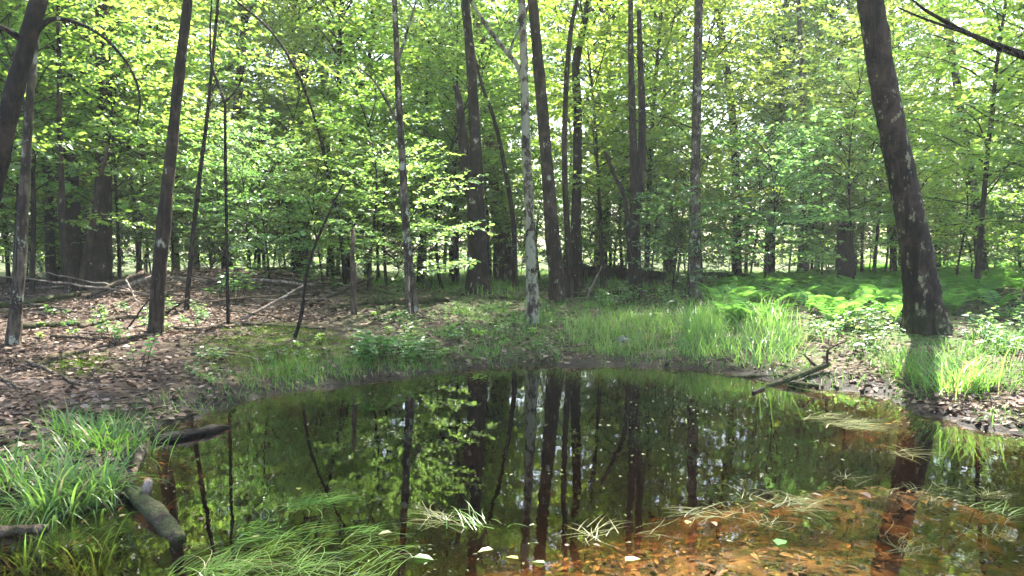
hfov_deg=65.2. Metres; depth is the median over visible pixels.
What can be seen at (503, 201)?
sapling
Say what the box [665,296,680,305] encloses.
leafy herb
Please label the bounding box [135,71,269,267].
sapling
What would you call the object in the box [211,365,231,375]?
leafy herb
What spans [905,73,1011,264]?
sapling
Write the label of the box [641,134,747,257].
sapling
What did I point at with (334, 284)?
leafy herb
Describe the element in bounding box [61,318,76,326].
leafy herb
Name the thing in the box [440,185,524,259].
sapling
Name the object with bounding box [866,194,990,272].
understory bush
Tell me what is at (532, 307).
lichen tree
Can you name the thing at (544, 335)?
grass
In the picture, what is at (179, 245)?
sapling
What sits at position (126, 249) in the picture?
understory bush
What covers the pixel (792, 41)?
forest tree
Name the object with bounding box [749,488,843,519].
floating grass
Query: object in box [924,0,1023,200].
sapling
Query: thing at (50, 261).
leaning tree
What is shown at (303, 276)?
dead branch
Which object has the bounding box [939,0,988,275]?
hazy tree
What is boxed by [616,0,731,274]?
forest tree
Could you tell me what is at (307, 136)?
sapling
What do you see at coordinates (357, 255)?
understory bush
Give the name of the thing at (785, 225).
sapling
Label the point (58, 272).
forest tree
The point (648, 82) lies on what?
sapling
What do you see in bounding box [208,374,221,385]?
leafy herb
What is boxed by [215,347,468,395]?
grass
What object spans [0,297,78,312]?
dead branch
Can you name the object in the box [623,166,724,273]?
sapling
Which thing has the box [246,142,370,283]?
sapling
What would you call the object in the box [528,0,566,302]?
dark tree
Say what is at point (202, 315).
leafy herb
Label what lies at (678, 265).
sapling
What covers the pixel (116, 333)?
leafy herb
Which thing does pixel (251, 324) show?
fallen branch
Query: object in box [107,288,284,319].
dead branch
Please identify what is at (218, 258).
understory bush
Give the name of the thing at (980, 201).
sapling
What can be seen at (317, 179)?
sapling
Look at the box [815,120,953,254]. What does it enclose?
sapling
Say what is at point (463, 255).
understory bush
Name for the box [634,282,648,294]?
leafy herb
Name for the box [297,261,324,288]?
leafy herb
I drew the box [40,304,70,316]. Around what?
leafy herb
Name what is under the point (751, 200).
understory bush
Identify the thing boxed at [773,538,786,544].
floating leaf
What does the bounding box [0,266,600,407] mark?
twig litter
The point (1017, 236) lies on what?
sapling
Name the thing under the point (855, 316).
leafy herb
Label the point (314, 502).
trailing grass
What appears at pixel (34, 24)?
leaning tree
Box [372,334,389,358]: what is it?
leafy herb
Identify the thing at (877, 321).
leafy herb
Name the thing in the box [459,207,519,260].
understory bush
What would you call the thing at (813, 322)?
leafy herb
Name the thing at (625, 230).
understory bush
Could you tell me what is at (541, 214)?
sapling
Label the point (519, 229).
understory bush
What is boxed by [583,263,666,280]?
windfall log
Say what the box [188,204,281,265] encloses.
understory bush
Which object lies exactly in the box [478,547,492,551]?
floating leaf
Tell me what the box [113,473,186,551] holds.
mossy log
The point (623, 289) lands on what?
leafy herb
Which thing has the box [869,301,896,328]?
leafy herb
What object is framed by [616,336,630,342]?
stone
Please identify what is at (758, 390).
dark branch
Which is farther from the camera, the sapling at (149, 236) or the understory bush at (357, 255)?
the sapling at (149, 236)
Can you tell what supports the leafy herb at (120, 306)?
on the ground at (392, 478)
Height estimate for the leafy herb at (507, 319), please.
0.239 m
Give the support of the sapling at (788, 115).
on the ground at (392, 478)
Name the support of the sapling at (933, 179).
on the ground at (392, 478)
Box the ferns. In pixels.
[690,260,1023,325]
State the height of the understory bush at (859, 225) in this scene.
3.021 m
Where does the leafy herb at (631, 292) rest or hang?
on the ground at (392, 478)
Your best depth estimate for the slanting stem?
14.73 m
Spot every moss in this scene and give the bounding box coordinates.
[35,349,133,375]
[179,321,356,383]
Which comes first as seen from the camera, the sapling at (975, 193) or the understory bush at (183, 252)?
the sapling at (975, 193)
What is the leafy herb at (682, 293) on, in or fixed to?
on the ground at (392, 478)
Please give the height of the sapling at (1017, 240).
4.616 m
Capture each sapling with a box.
[0,0,85,82]
[0,0,212,293]
[0,0,213,276]
[0,0,238,264]
[0,0,238,281]
[0,0,239,229]
[0,0,286,270]
[0,0,288,272]
[0,5,91,159]
[0,11,113,216]
[0,122,122,277]
[1,12,91,197]
[1,92,55,281]
[3,40,178,240]
[5,10,73,279]
[5,129,121,256]
[9,57,178,221]
[11,0,242,277]
[77,98,250,269]
[88,61,190,217]
[112,27,221,237]
[113,95,205,272]
[115,0,313,269]
[115,156,188,272]
[119,0,267,268]
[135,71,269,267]
[142,193,215,261]
[149,129,277,268]
[150,70,286,239]
[155,144,236,266]
[157,148,272,264]
[163,0,347,266]
[173,106,336,278]
[177,144,307,271]
[185,0,349,266]
[194,51,361,273]
[199,64,379,273]
[202,64,320,264]
[209,0,244,324]
[215,133,328,262]
[227,16,403,278]
[238,80,338,271]
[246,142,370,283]
[250,120,350,266]
[262,0,419,274]
[276,0,562,282]
[281,124,397,280]
[282,62,384,276]
[289,42,479,283]
[293,184,343,337]
[297,63,465,290]
[311,131,496,279]
[314,56,447,276]
[320,155,435,280]
[339,0,512,279]
[340,0,572,284]
[346,0,563,286]
[364,24,571,287]
[371,0,514,277]
[374,16,537,245]
[376,0,590,277]
[381,0,532,274]
[381,120,466,261]
[417,51,571,268]
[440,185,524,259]
[442,98,539,235]
[458,0,685,269]
[460,151,541,252]
[475,55,517,290]
[483,129,613,262]
[492,0,730,287]
[503,96,624,279]
[516,0,791,288]
[517,175,581,249]
[531,0,681,264]
[532,5,732,281]
[533,82,705,245]
[546,45,624,213]
[548,0,842,286]
[571,112,703,265]
[582,140,672,266]
[588,103,736,284]
[589,120,714,245]
[598,92,724,272]
[619,80,741,278]
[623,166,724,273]
[623,178,736,299]
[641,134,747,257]
[642,0,833,208]
[654,150,729,248]
[681,0,873,272]
[688,11,845,271]
[689,111,860,288]
[701,108,837,275]
[702,164,783,266]
[705,144,779,249]
[707,69,834,272]
[723,45,884,266]
[729,0,959,270]
[741,112,832,272]
[743,122,897,274]
[750,144,854,269]
[758,51,940,281]
[762,94,874,264]
[770,0,976,272]
[777,0,1003,275]
[788,14,1021,244]
[798,35,927,222]
[811,113,945,272]
[814,0,1023,297]
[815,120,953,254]
[823,26,995,267]
[832,169,885,268]
[851,110,1003,246]
[892,0,1023,235]
[892,122,1023,287]
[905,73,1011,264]
[916,159,1020,271]
[918,158,980,269]
[921,0,1023,267]
[921,18,1023,214]
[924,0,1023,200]
[930,136,1020,254]
[932,164,1007,255]
[940,120,1008,227]
[951,44,1023,239]
[961,77,1023,183]
[965,124,1023,269]
[978,145,1023,248]
[986,0,1023,184]
[994,182,1023,252]
[997,190,1023,255]
[1000,185,1023,259]
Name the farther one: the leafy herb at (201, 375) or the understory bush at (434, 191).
the understory bush at (434, 191)
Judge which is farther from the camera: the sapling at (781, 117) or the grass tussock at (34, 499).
the sapling at (781, 117)
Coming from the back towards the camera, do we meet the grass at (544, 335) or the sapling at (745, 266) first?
the sapling at (745, 266)
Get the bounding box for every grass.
[0,340,1023,513]
[158,526,421,575]
[210,486,392,550]
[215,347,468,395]
[359,266,787,297]
[393,501,482,529]
[435,290,702,363]
[446,503,526,529]
[560,514,633,547]
[635,468,1021,560]
[658,502,748,526]
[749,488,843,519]
[804,412,892,431]
[819,322,1023,394]
[883,443,945,462]
[961,500,1023,518]
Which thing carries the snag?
on the ground at (392, 478)
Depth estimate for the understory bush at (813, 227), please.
23.56 m
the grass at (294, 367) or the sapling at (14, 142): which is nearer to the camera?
the grass at (294, 367)
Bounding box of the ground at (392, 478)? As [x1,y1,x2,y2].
[0,254,1023,575]
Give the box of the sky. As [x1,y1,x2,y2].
[0,0,1023,254]
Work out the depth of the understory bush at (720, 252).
37.53 m
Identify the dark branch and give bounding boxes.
[709,374,783,379]
[752,387,764,393]
[781,382,818,386]
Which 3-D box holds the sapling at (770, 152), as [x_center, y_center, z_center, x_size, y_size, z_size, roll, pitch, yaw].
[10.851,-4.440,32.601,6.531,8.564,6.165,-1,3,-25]
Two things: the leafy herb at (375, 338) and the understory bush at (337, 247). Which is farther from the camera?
the understory bush at (337, 247)
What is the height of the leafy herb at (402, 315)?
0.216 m
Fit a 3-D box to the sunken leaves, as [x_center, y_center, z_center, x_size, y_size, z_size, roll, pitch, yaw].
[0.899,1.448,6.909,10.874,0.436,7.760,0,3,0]
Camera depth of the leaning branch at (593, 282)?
17.68 m
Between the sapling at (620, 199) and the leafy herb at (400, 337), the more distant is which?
the sapling at (620, 199)
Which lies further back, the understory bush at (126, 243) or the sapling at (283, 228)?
the sapling at (283, 228)
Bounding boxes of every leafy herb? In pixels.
[36,332,44,340]
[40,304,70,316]
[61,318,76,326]
[66,328,79,334]
[92,304,107,321]
[93,314,119,337]
[112,323,132,345]
[116,302,130,311]
[123,334,158,369]
[139,317,166,329]
[164,323,172,330]
[176,315,201,325]
[184,361,198,374]
[190,299,203,314]
[195,350,218,359]
[196,308,210,316]
[196,372,212,383]
[197,311,209,320]
[201,343,228,354]
[203,280,239,296]
[204,346,226,361]
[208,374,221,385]
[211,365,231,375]
[215,266,244,300]
[219,265,256,302]
[229,257,239,271]
[242,259,261,267]
[247,282,261,291]
[252,267,269,277]
[262,259,278,270]
[265,347,286,361]
[286,264,309,273]
[294,347,309,355]
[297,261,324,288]
[301,351,319,358]
[315,332,324,341]
[317,263,333,276]
[329,279,349,287]
[346,335,376,362]
[351,330,374,350]
[351,340,373,353]
[354,328,372,347]
[355,345,380,360]
[362,345,377,367]
[364,333,395,359]
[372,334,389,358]
[372,337,397,362]
[379,334,397,358]
[381,332,410,349]
[382,309,408,320]
[391,339,417,365]
[393,334,414,355]
[395,311,415,320]
[400,320,412,331]
[400,348,430,360]
[404,336,427,349]
[404,340,419,358]
[410,334,437,347]
[413,340,440,364]
[437,347,449,358]
[443,327,465,341]
[471,328,487,337]
[494,321,508,333]
[504,316,520,327]
[532,339,552,349]
[550,315,565,326]
[597,289,613,305]
[602,290,617,310]
[617,281,641,305]
[625,285,640,301]
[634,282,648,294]
[644,283,668,306]
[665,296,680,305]
[671,289,691,298]
[676,295,689,306]
[805,315,824,334]
[807,329,825,336]
[810,319,826,337]
[812,319,829,332]
[823,322,841,333]
[825,314,838,324]
[825,323,842,344]
[834,310,851,333]
[843,305,863,331]
[845,305,866,329]
[847,314,873,342]
[848,305,873,324]
[849,337,879,352]
[863,330,886,345]
[865,315,894,341]
[866,317,890,328]
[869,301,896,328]
[879,322,905,333]
[960,325,981,335]
[961,306,999,338]
[975,334,1017,350]
[977,318,989,324]
[977,323,1005,349]
[988,320,1013,332]
[990,308,1010,320]
[990,329,1023,365]
[1003,298,1023,319]
[1013,304,1023,329]
[1013,316,1023,336]
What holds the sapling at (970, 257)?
on the ground at (392, 478)
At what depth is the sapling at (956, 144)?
16.95 m
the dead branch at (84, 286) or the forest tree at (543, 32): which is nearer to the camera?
the dead branch at (84, 286)
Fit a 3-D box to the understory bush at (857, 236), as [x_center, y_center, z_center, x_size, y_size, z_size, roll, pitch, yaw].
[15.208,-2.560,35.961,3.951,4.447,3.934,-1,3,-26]
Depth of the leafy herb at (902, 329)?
11.44 m
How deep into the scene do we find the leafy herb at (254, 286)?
15.16 m
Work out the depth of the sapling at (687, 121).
30.29 m
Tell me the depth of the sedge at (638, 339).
12.33 m
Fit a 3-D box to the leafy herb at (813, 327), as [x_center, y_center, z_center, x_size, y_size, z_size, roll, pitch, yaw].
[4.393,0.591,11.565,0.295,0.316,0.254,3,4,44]
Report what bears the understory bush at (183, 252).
on the ground at (392, 478)
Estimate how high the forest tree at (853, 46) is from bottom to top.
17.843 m
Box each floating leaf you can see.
[414,553,432,559]
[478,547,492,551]
[625,556,639,560]
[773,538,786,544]
[860,492,870,497]
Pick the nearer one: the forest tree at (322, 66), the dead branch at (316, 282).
the dead branch at (316, 282)
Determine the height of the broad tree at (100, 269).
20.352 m
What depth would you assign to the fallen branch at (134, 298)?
13.43 m
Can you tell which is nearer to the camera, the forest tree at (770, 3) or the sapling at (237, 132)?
the sapling at (237, 132)
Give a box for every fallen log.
[366,296,448,305]
[488,296,525,299]
[574,289,685,296]
[703,271,749,277]
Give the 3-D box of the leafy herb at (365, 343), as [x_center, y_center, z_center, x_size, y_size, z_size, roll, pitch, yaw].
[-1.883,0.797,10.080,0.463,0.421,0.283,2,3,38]
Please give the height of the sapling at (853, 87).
7.198 m
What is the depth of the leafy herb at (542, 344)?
11.44 m
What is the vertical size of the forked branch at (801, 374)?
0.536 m
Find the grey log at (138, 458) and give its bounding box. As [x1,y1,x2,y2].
[126,443,146,481]
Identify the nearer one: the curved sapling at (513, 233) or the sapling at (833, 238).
the curved sapling at (513, 233)
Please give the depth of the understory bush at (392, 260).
37.05 m
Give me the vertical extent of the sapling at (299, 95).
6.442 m
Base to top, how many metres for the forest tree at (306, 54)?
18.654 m
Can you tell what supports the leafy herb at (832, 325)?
on the ground at (392, 478)
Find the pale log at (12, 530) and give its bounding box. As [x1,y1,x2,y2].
[0,524,48,538]
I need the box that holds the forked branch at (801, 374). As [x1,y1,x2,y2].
[763,340,848,388]
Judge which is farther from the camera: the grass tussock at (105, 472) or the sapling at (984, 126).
the sapling at (984, 126)
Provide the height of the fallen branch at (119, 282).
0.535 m
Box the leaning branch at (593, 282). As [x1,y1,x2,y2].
[586,265,601,299]
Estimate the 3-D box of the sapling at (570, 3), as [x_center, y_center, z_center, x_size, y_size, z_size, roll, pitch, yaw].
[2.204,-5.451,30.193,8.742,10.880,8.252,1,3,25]
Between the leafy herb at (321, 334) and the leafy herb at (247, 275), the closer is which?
the leafy herb at (321, 334)
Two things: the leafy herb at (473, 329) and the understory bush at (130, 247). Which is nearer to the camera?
the leafy herb at (473, 329)
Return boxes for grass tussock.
[0,417,87,505]
[0,426,153,544]
[0,492,144,575]
[8,510,155,575]
[13,431,196,537]
[23,394,146,443]
[30,404,180,478]
[868,340,962,384]
[877,332,1019,402]
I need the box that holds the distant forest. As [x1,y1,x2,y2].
[0,4,1022,264]
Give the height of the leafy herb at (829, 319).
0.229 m
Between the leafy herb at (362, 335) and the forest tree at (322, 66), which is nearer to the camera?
the leafy herb at (362, 335)
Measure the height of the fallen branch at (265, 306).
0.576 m
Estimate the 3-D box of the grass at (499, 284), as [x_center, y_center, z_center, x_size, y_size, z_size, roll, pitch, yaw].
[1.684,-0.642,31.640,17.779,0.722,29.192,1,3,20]
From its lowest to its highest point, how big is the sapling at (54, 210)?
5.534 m
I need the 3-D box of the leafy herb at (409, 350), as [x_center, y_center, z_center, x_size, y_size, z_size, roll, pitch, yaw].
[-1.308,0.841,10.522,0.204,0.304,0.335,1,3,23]
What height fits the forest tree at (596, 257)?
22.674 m
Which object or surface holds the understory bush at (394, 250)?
on the ground at (392, 478)
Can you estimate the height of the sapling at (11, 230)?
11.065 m
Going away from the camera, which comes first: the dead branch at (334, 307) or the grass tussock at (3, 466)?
the grass tussock at (3, 466)
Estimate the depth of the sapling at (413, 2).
30.13 m
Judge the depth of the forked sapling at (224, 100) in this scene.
11.94 m
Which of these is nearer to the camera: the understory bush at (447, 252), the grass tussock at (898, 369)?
the grass tussock at (898, 369)
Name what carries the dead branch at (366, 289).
on the ground at (392, 478)
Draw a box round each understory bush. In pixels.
[0,176,92,282]
[0,210,83,284]
[0,214,58,283]
[2,181,145,270]
[8,217,60,274]
[27,198,174,273]
[83,202,216,269]
[113,219,154,269]
[123,188,206,268]
[128,218,180,268]
[136,151,311,268]
[144,185,219,267]
[168,178,283,266]
[174,220,243,269]
[176,218,260,268]
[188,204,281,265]
[216,238,271,266]
[217,194,323,264]
[233,197,318,273]
[234,101,389,268]
[291,157,420,277]
[292,141,419,272]
[303,180,466,283]
[312,205,382,259]
[320,225,391,275]
[329,216,390,278]
[359,234,402,274]
[361,207,451,267]
[375,233,418,272]
[378,165,490,280]
[382,175,463,267]
[383,222,467,283]
[434,227,493,274]
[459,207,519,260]
[467,203,543,281]
[489,233,539,270]
[491,178,545,272]
[505,224,591,275]
[535,135,664,280]
[537,183,645,279]
[559,200,618,265]
[562,200,624,264]
[569,171,687,270]
[593,174,686,267]
[595,165,711,281]
[640,217,739,276]
[650,183,747,280]
[663,213,752,277]
[669,158,791,276]
[701,197,776,263]
[705,215,748,267]
[712,143,824,267]
[742,152,875,274]
[762,199,889,272]
[762,225,797,269]
[778,218,836,266]
[793,211,870,260]
[810,189,885,262]
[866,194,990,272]
[875,161,1007,270]
[879,203,973,263]
[929,196,1005,273]
[937,182,1023,272]
[938,192,1023,269]
[944,207,1016,266]
[956,180,1015,261]
[1003,187,1023,266]
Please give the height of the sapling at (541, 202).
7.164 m
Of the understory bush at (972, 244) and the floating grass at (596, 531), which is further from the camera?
the understory bush at (972, 244)
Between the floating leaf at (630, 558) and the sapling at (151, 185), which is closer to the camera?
the floating leaf at (630, 558)
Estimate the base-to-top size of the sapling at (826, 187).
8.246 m
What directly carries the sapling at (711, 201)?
on the ground at (392, 478)
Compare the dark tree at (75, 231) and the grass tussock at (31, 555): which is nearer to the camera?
the grass tussock at (31, 555)
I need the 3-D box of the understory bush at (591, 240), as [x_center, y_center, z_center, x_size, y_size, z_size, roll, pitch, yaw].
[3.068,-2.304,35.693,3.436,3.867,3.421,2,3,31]
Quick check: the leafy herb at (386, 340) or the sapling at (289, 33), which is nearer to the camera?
the leafy herb at (386, 340)
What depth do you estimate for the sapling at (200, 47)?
21.36 m
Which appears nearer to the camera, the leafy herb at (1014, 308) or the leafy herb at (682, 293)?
the leafy herb at (1014, 308)
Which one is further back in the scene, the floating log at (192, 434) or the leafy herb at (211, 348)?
the leafy herb at (211, 348)
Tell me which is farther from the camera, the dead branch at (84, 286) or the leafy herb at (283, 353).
the dead branch at (84, 286)
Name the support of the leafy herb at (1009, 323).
on the ground at (392, 478)
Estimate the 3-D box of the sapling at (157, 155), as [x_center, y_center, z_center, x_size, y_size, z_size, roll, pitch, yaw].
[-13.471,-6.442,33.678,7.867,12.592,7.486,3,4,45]
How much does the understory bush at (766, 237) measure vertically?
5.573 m
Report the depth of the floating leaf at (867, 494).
5.08 m
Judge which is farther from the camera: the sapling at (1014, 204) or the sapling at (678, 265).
the sapling at (678, 265)
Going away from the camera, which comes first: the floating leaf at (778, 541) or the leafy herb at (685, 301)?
the floating leaf at (778, 541)
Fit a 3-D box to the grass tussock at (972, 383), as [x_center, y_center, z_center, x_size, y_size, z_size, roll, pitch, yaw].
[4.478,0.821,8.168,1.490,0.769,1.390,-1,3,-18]
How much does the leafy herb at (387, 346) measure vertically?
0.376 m
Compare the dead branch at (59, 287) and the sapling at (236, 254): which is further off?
the sapling at (236, 254)
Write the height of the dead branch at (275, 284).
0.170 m
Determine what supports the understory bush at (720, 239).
on the ground at (392, 478)
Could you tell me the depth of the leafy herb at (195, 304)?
12.68 m
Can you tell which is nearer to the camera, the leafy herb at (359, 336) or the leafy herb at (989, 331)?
the leafy herb at (989, 331)
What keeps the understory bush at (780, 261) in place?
on the ground at (392, 478)
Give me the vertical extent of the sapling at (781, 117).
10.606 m
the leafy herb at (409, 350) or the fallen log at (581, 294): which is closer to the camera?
the leafy herb at (409, 350)
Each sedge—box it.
[551,300,722,361]
[665,275,822,369]
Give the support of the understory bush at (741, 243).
on the ground at (392, 478)
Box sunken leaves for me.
[0,367,1023,575]
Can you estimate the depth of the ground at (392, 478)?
7.20 m
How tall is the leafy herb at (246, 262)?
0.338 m
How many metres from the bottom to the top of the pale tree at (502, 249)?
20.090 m
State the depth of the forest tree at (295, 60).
40.22 m
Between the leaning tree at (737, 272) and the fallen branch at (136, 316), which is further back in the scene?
the leaning tree at (737, 272)
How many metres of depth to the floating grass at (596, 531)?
4.39 m
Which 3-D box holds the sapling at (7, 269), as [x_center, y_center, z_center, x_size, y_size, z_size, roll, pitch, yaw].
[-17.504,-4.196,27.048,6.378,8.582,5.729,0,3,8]
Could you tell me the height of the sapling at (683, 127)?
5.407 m
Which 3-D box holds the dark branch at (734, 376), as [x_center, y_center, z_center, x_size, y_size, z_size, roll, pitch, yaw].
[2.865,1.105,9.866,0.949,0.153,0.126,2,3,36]
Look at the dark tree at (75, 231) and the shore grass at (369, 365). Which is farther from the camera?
the dark tree at (75, 231)
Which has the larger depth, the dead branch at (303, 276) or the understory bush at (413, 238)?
the understory bush at (413, 238)
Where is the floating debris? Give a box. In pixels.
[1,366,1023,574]
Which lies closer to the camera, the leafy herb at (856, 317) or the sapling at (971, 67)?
the leafy herb at (856, 317)
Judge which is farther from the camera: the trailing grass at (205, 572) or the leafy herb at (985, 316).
the leafy herb at (985, 316)
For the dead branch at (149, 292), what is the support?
on the ground at (392, 478)
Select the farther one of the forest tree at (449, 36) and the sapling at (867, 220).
the forest tree at (449, 36)
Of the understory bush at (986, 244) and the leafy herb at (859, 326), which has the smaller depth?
the leafy herb at (859, 326)
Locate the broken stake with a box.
[350,229,356,314]
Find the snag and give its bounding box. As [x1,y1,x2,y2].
[836,205,855,278]
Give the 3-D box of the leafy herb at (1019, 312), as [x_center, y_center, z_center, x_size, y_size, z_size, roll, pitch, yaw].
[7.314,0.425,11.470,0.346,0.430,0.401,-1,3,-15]
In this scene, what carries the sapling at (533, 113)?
on the ground at (392, 478)
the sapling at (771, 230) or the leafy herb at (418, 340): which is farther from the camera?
the sapling at (771, 230)
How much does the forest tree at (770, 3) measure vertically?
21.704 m
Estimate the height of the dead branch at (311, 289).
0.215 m
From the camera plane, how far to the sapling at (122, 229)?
18.96 m
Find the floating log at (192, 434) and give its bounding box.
[150,424,230,447]
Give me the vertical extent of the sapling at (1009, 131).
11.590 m
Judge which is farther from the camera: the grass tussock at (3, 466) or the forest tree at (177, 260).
the forest tree at (177, 260)
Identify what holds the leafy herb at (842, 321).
on the ground at (392, 478)
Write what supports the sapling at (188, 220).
on the ground at (392, 478)
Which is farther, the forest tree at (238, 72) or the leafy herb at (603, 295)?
the forest tree at (238, 72)
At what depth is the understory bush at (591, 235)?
26.56 m
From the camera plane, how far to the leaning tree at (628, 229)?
17.95 m
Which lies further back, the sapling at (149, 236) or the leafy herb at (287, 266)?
the sapling at (149, 236)
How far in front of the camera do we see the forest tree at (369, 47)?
33.49 m
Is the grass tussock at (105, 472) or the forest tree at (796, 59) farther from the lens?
the forest tree at (796, 59)
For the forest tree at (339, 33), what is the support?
on the ground at (392, 478)
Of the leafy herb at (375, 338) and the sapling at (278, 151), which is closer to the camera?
the leafy herb at (375, 338)
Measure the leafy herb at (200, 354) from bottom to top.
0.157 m
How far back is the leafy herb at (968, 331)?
10.89 m
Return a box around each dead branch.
[0,276,149,295]
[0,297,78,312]
[23,304,132,319]
[40,272,149,294]
[56,281,110,289]
[79,282,178,292]
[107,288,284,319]
[113,290,203,294]
[119,289,184,297]
[145,294,294,307]
[167,276,205,279]
[184,273,286,293]
[199,298,322,316]
[205,270,284,282]
[237,274,297,279]
[237,278,313,285]
[248,297,348,299]
[263,283,361,287]
[275,273,343,281]
[292,287,346,294]
[292,298,346,308]
[293,281,337,283]
[306,287,373,297]
[310,280,395,294]
[312,271,359,290]
[328,301,373,310]
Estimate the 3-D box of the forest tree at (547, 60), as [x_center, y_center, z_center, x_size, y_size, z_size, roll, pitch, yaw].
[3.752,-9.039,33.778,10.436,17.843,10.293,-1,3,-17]
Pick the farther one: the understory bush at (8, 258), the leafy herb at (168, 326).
the understory bush at (8, 258)
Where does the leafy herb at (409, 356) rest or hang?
on the ground at (392, 478)
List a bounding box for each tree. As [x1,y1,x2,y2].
[0,0,140,202]
[4,39,38,344]
[35,92,57,285]
[48,132,61,276]
[56,2,75,292]
[61,22,81,281]
[76,0,88,248]
[87,0,114,282]
[127,1,280,271]
[146,0,192,335]
[184,0,218,309]
[195,0,417,273]
[214,0,316,267]
[227,0,362,265]
[234,0,346,284]
[236,0,398,275]
[246,0,359,265]
[253,0,473,275]
[279,0,415,280]
[350,0,489,274]
[357,0,418,315]
[372,0,529,275]
[398,0,623,249]
[452,0,491,293]
[469,0,539,324]
[472,0,511,281]
[494,0,715,264]
[516,0,705,264]
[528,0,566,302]
[562,0,578,297]
[571,0,591,291]
[603,150,633,297]
[613,0,772,271]
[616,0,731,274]
[628,0,645,296]
[672,0,886,273]
[686,0,702,299]
[710,0,912,268]
[710,0,929,270]
[714,9,741,279]
[739,0,983,268]
[796,0,806,272]
[857,0,953,335]
[887,0,1017,269]
[888,0,896,271]
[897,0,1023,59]
[933,0,1023,99]
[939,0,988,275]
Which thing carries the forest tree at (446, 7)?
on the ground at (392, 478)
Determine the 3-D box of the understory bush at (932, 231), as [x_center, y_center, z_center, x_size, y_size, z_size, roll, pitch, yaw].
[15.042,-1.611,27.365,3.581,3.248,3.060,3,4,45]
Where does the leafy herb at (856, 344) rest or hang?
on the ground at (392, 478)
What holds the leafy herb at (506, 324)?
on the ground at (392, 478)
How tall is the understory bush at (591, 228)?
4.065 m
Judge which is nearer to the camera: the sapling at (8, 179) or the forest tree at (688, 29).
the sapling at (8, 179)
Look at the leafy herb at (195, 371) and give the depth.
8.82 m
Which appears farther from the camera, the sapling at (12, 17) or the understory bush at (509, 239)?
the understory bush at (509, 239)
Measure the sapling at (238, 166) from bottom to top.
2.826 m
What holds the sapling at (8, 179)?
on the ground at (392, 478)
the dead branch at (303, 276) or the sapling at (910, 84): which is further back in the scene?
the sapling at (910, 84)
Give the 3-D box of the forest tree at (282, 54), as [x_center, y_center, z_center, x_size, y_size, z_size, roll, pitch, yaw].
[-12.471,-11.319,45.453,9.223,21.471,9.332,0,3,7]
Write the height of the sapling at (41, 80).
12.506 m
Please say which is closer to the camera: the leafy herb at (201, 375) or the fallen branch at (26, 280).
the leafy herb at (201, 375)
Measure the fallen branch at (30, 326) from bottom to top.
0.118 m
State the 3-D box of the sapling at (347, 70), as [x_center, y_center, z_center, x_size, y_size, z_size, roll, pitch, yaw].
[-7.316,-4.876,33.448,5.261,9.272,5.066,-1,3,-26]
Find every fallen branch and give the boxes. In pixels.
[0,293,81,307]
[0,375,22,390]
[9,277,61,282]
[23,321,85,330]
[27,359,80,385]
[50,329,184,339]
[74,380,109,386]
[78,314,147,328]
[79,270,145,298]
[88,275,150,298]
[97,295,136,311]
[125,280,139,306]
[126,298,148,329]
[165,298,187,313]
[167,322,235,330]
[223,322,324,329]
[242,285,302,319]
[248,265,341,270]
[307,276,373,306]
[319,303,365,319]
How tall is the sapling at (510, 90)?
7.150 m
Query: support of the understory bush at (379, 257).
on the ground at (392, 478)
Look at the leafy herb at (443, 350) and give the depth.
10.85 m
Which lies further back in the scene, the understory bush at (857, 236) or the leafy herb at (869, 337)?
the understory bush at (857, 236)
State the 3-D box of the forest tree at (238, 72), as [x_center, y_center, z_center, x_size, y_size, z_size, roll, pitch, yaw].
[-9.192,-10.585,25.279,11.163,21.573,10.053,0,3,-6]
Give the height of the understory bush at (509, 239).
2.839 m
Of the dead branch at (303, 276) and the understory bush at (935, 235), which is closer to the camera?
the dead branch at (303, 276)
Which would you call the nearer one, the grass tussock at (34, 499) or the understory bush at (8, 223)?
the grass tussock at (34, 499)
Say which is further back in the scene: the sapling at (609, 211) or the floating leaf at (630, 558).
the sapling at (609, 211)
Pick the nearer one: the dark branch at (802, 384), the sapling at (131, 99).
the dark branch at (802, 384)
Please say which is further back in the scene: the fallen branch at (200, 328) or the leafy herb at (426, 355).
the fallen branch at (200, 328)
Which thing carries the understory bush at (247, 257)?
on the ground at (392, 478)
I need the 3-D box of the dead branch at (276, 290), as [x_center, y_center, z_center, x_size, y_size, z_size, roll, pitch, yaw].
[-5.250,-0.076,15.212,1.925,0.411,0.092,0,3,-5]
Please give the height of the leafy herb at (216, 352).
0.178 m
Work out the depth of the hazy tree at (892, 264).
26.87 m
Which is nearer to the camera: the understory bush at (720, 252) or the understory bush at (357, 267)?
the understory bush at (357, 267)
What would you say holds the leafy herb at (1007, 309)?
on the ground at (392, 478)
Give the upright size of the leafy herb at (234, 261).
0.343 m
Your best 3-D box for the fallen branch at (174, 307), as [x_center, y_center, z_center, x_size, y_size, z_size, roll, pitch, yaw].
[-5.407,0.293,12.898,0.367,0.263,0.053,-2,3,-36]
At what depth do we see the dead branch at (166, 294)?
14.21 m
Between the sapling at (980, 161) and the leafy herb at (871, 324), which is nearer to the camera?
the leafy herb at (871, 324)
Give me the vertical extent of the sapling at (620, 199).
9.097 m
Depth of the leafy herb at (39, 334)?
10.16 m
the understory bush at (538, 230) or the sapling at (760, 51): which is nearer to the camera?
the understory bush at (538, 230)
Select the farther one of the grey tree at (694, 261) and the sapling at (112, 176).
the sapling at (112, 176)

